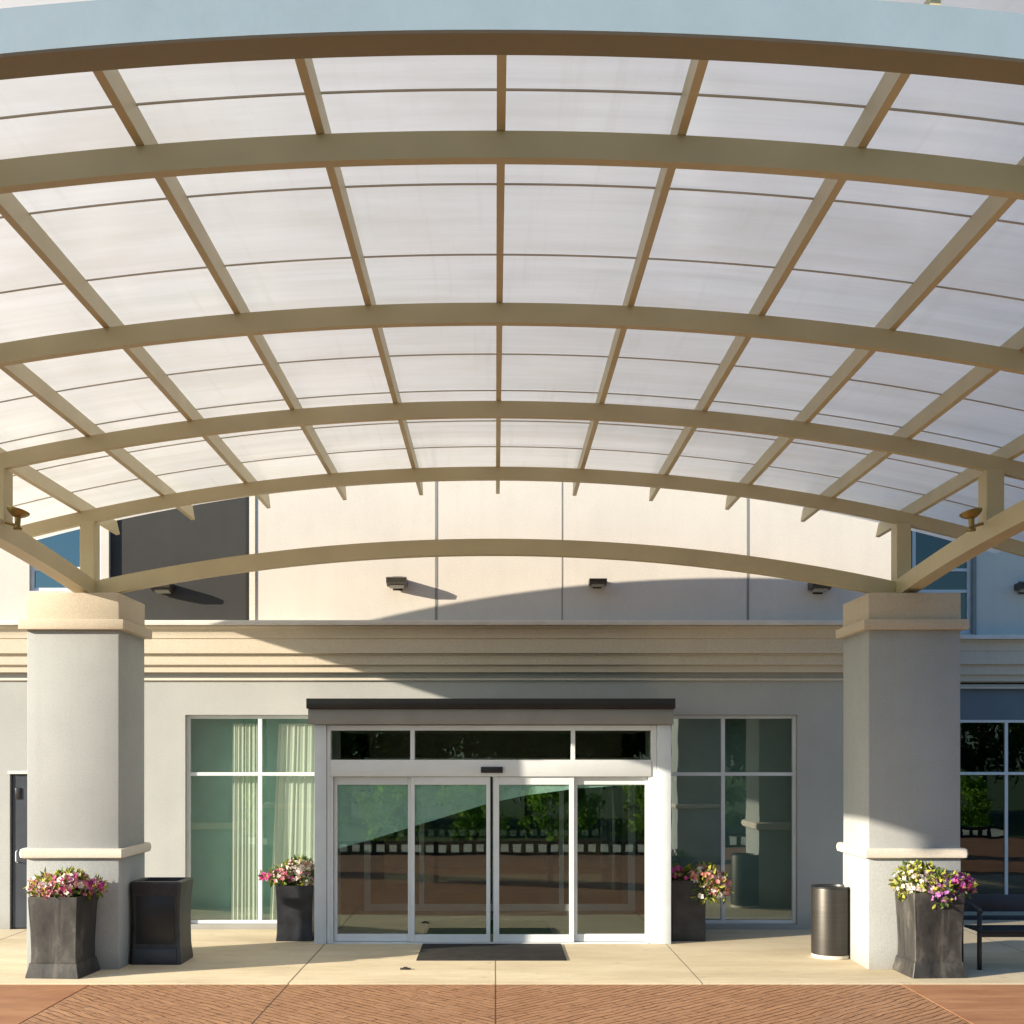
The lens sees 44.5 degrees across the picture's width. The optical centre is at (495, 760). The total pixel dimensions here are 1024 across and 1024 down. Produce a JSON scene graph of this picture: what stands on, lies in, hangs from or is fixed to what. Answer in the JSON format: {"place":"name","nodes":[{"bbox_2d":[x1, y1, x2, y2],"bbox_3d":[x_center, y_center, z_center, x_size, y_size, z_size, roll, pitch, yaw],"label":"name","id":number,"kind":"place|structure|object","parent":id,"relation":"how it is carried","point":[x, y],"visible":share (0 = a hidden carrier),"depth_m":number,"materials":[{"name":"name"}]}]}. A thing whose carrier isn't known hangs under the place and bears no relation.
{"place":"outdoors","nodes":[
{"label":"outdoors","id":0,"kind":"place"},
{"bbox_2d":[0,985,88,1023],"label":"driveway apron","id":1,"kind":"object","parent":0,"point":[19,1004],"visible":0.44,"depth_m":12.62,"materials":[{"name":"brown concrete"}]},
{"bbox_2d":[21,985,969,1023],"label":"stamped driveway","id":2,"kind":"structure","parent":0,"point":[495,1004],"depth_m":12.26,"materials":[{"name":"brick"}]},
{"bbox_2d":[0,911,1023,984],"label":"sidewalk","id":3,"kind":"structure","parent":0,"point":[716,957],"depth_m":14.58,"materials":[{"name":"beige concrete"}]},
{"bbox_2d":[25,892,99,978],"bbox_3d":[-4.830,1.941,13.990,0.607,0.890,0.607,0,0,5],"label":"square planter","id":4,"kind":"object","parent":3,"relation":"on","point":[62,932],"visible":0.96,"depth_m":13.73,"materials":[{"name":"stone"}]},
{"bbox_2d":[23,866,108,901],"bbox_3d":[-4.784,1.411,13.977,0.961,0.496,0.610,0,0,0],"label":"flowering plant","id":5,"kind":"object","parent":4,"relation":"in","point":[70,882],"visible":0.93,"depth_m":13.84,"materials":[{"name":"pink plant"}]},
{"bbox_2d":[18,593,151,968],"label":"stucco pillar","id":6,"kind":"structure","parent":3,"relation":"on","point":[85,731],"depth_m":14.30,"materials":[{"name":"grey paint"}]},
{"bbox_2d":[0,0,1023,593],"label":"arched canopy","id":7,"kind":"object","parent":6,"relation":"on","point":[766,250],"visible":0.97,"depth_m":8.87,"materials":[{"name":"beige metal"}]},
{"bbox_2d":[5,506,29,530],"bbox_3d":[-4.577,-2.319,12.004,0.217,0.211,0.210,0,0,45],"label":"canopy lamp","id":8,"kind":"object","parent":7,"relation":"attached to","point":[17,514],"visible":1,"depth_m":11.97,"materials":[{"name":"gold metal"}]},
{"bbox_2d":[959,507,983,531],"bbox_3d":[4.559,-2.307,12.004,0.217,0.211,0.210,0,0,-45],"label":"canopy lamp","id":9,"kind":"object","parent":7,"relation":"attached to","point":[970,515],"visible":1,"depth_m":11.97,"materials":[{"name":"gold metal"}]},
{"bbox_2d":[130,877,192,964],"bbox_3d":[-3.975,1.901,14.918,0.600,0.970,0.604,0,0,1],"label":"square bin","id":10,"kind":"object","parent":3,"relation":"on","point":[161,918],"visible":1,"depth_m":14.63,"materials":[{"name":"black metal"}]},
{"bbox_2d":[275,882,313,940],"bbox_3d":[-2.663,2.018,16.760,0.500,0.735,0.500,0,0,-1],"label":"square planter","id":11,"kind":"object","parent":3,"relation":"on","point":[295,911],"visible":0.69,"depth_m":16.52,"materials":[{"name":"stone"}]},
{"bbox_2d":[258,854,313,887],"bbox_3d":[-2.737,1.506,16.759,0.876,0.542,0.557,0,0,0],"label":"flowering plant","id":12,"kind":"object","parent":11,"relation":"in","point":[296,873],"visible":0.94,"depth_m":16.62,"materials":[{"name":"pink plant"}]},
{"bbox_2d":[416,943,566,960],"bbox_3d":[-0.048,2.379,15.580,1.795,0.014,1.320,0,0,0],"label":"door mat","id":13,"kind":"object","parent":3,"relation":"on","point":[491,952],"depth_m":15.47,"materials":[{"name":"black rubber"}]},
{"bbox_2d":[671,878,705,940],"bbox_3d":[2.554,1.986,16.760,0.470,0.800,0.470,0,0,0],"label":"square planter","id":14,"kind":"object","parent":3,"relation":"on","point":[688,917],"visible":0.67,"depth_m":16.54,"materials":[{"name":"stone"}]},
{"bbox_2d":[671,861,732,904],"bbox_3d":[2.711,1.619,16.650,0.881,0.590,0.580,0,0,31],"label":"flowering plant","id":15,"kind":"object","parent":14,"relation":"in","point":[709,875],"visible":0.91,"depth_m":16.52,"materials":[{"name":"pink plant"}]},
{"bbox_2d":[811,884,849,959],"bbox_3d":[4.075,1.952,15.200,0.476,0.868,0.476,0,0,0],"label":"round bin","id":16,"kind":"object","parent":3,"relation":"on","point":[830,921],"visible":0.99,"depth_m":15.00,"materials":[{"name":"silver metal"}]},
{"bbox_2d":[836,593,968,968],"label":"stucco pillar","id":17,"kind":"structure","parent":3,"relation":"on","point":[901,726],"depth_m":14.30,"materials":[{"name":"grey paint"}]},
{"bbox_2d":[893,888,967,978],"bbox_3d":[4.860,1.921,14.020,0.618,0.930,0.618,0,0,-3],"label":"square planter","id":18,"kind":"object","parent":3,"relation":"on","point":[929,942],"visible":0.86,"depth_m":13.75,"materials":[{"name":"stone"}]},
{"bbox_2d":[888,859,977,908],"bbox_3d":[4.873,1.392,13.956,0.973,0.594,0.672,0,0,0],"label":"flowering plant","id":19,"kind":"object","parent":18,"relation":"in","point":[929,877],"visible":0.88,"depth_m":13.85,"materials":[{"name":"multicoloured plant"}]},
{"bbox_2d":[962,895,1023,969],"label":"metal bench","id":20,"kind":"object","parent":3,"relation":"on","point":[979,904],"visible":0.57,"depth_m":14.80,"materials":[{"name":"black metal"}]},
{"bbox_2d":[902,985,1023,1023],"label":"driveway apron","id":21,"kind":"object","parent":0,"point":[987,1004],"visible":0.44,"depth_m":12.51,"materials":[{"name":"brown concrete"}]},
{"bbox_3d":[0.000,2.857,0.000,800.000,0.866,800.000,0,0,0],"label":"ground","id":22,"kind":"structure","parent":0,"visible":0},
{"bbox_2d":[0,390,1023,928],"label":"hotel building","id":23,"kind":"structure","parent":22,"relation":"on","point":[722,646],"depth_m":17.70,"materials":[{"name":"grey paint"}]},
{"bbox_2d":[8,771,26,927],"bbox_3d":[-6.361,1.257,17.720,1.060,2.226,0.120,0,0,0],"label":"service door","id":24,"kind":"structure","parent":23,"relation":"in","point":[19,777],"depth_m":17.73,"materials":[{"name":"grey metal"}]},
{"bbox_2d":[31,486,100,590],"bbox_3d":[-6.089,-3.456,17.785,1.009,2.105,0.078,0,0,0],"label":"window","id":25,"kind":"structure","parent":23,"relation":"in","point":[67,545],"depth_m":17.78,"materials":[{"name":"blue glass"}]},
{"bbox_2d":[151,584,174,594],"bbox_3d":[-4.693,-2.446,17.630,0.280,0.200,0.320,0,0,0],"label":"wall floodlight","id":26,"kind":"object","parent":23,"relation":"attached to","point":[165,589],"depth_m":17.59,"materials":[{"name":"grey metal"}]},
{"bbox_2d":[232,724,257,919],"bbox_3d":[-3.571,0.879,17.920,0.418,2.814,0.028,0,0,0],"label":"curtain","id":27,"kind":"object","parent":23,"relation":"hanging from","point":[245,839],"visible":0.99,"depth_m":17.92,"materials":[{"name":"fabric"}]},
{"bbox_2d":[191,719,307,918],"bbox_3d":[-3.425,0.817,18.330,2.130,2.999,0.070,0,0,0],"label":"window glass","id":28,"kind":"object","parent":23,"relation":"attached to","point":[211,816],"depth_m":18.32,"materials":[{"name":"glass"}]},
{"bbox_2d":[186,715,313,923],"bbox_3d":[-3.365,0.834,17.805,2.048,2.962,0.078,0,0,0],"label":"window","id":29,"kind":"structure","parent":23,"relation":"in","point":[260,773],"depth_m":17.77,"materials":[{"name":"white metal"}]},
{"bbox_2d":[270,724,313,919],"bbox_3d":[-2.865,0.879,17.920,0.735,2.814,0.028,0,0,0],"label":"curtain","id":30,"kind":"object","parent":23,"relation":"hanging from","point":[294,819],"visible":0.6,"depth_m":17.92,"materials":[{"name":"fabric"}]},
{"bbox_2d":[386,576,407,590],"bbox_3d":[-1.383,-2.506,17.560,0.280,0.200,0.320,0,0,0],"label":"wall floodlight","id":31,"kind":"object","parent":23,"relation":"attached to","point":[397,583],"depth_m":17.46,"materials":[{"name":"grey metal"}]},
{"bbox_2d":[306,698,674,943],"bbox_3d":[-0.060,0.791,17.965,4.767,3.190,3.630,0,0,0],"label":"entrance vestibule","id":32,"kind":"object","parent":23,"relation":"attached to","point":[357,801],"visible":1,"depth_m":16.30,"materials":[{"name":"grey metal"}]},
{"bbox_2d":[334,777,410,940],"bbox_3d":[-1.610,1.288,16.395,1.007,2.155,0.050,0,0,0],"label":"sliding door","id":33,"kind":"structure","parent":32,"relation":"in","point":[365,808],"depth_m":16.40,"materials":[{"name":"white metal"}]},
{"bbox_2d":[411,777,489,941],"bbox_3d":[-0.586,1.288,16.340,1.036,2.155,0.050,0,0,0],"label":"sliding door","id":34,"kind":"structure","parent":32,"relation":"in","point":[432,798],"depth_m":16.32,"materials":[{"name":"white metal"}]},
{"bbox_2d":[423,920,551,933],"bbox_3d":[-0.109,2.377,17.900,1.764,0.010,1.400,0,0,0],"label":"entrance mat","id":35,"kind":"object","parent":32,"relation":"on","point":[479,927],"visible":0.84,"depth_m":17.79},
{"bbox_2d":[493,777,573,941],"bbox_3d":[0.499,1.288,16.340,1.055,2.155,0.050,0,0,0],"label":"sliding door","id":36,"kind":"structure","parent":32,"relation":"in","point":[504,788],"depth_m":16.32,"materials":[{"name":"white metal"}]},
{"bbox_2d":[574,777,647,940],"bbox_3d":[1.509,1.288,16.395,0.961,2.155,0.050,0,0,0],"label":"sliding door","id":37,"kind":"structure","parent":32,"relation":"in","point":[579,782],"depth_m":16.37,"materials":[{"name":"white metal"}]},
{"bbox_2d":[341,732,644,910],"bbox_3d":[0.000,0.785,19.845,5.400,3.190,0.110,0,0,0],"label":"window","id":38,"kind":"structure","parent":23,"relation":"attached to","point":[355,877],"depth_m":19.81,"materials":[{"name":"glass"}]},
{"bbox_2d":[588,578,606,588],"bbox_3d":[1.435,-2.506,17.574,0.241,0.144,0.288,0,0,0],"label":"wall floodlight","id":39,"kind":"object","parent":23,"relation":"attached to","point":[596,583],"depth_m":17.50,"materials":[{"name":"grey metal"}]},
{"bbox_2d":[671,719,791,918],"bbox_3d":[3.335,0.817,18.330,2.069,2.999,0.070,0,0,0],"label":"window glass","id":40,"kind":"object","parent":23,"relation":"attached to","point":[758,838],"depth_m":18.32,"materials":[{"name":"glass"}]},
{"bbox_2d":[671,715,795,923],"bbox_3d":[3.270,0.834,17.805,1.997,2.962,0.078,0,0,0],"label":"window","id":41,"kind":"structure","parent":23,"relation":"in","point":[722,773],"depth_m":17.77,"materials":[{"name":"white metal"}]},
{"bbox_2d":[808,583,831,593],"bbox_3d":[4.555,-2.454,17.560,0.280,0.200,0.320,0,0,0],"label":"wall floodlight","id":42,"kind":"object","parent":23,"relation":"attached to","point":[817,589],"depth_m":17.53,"materials":[{"name":"grey metal"}]},
{"bbox_2d":[911,492,969,632],"bbox_3d":[6.983,-3.260,19.785,1.018,2.498,0.078,0,0,0],"label":"window","id":43,"kind":"structure","parent":23,"relation":"in","point":[923,546],"depth_m":19.78,"materials":[{"name":"blue glass"}]},
{"bbox_2d":[960,684,1023,894],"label":"storefront window","id":44,"kind":"structure","parent":23,"relation":"in","point":[991,720],"depth_m":19.81,"materials":[{"name":"black glass"}]},
{"bbox_2d":[1014,581,1023,593],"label":"wall floodlight","id":45,"kind":"object","parent":23,"relation":"attached to","point":[1019,586],"depth_m":19.56,"materials":[{"name":"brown metal"}]}
]}

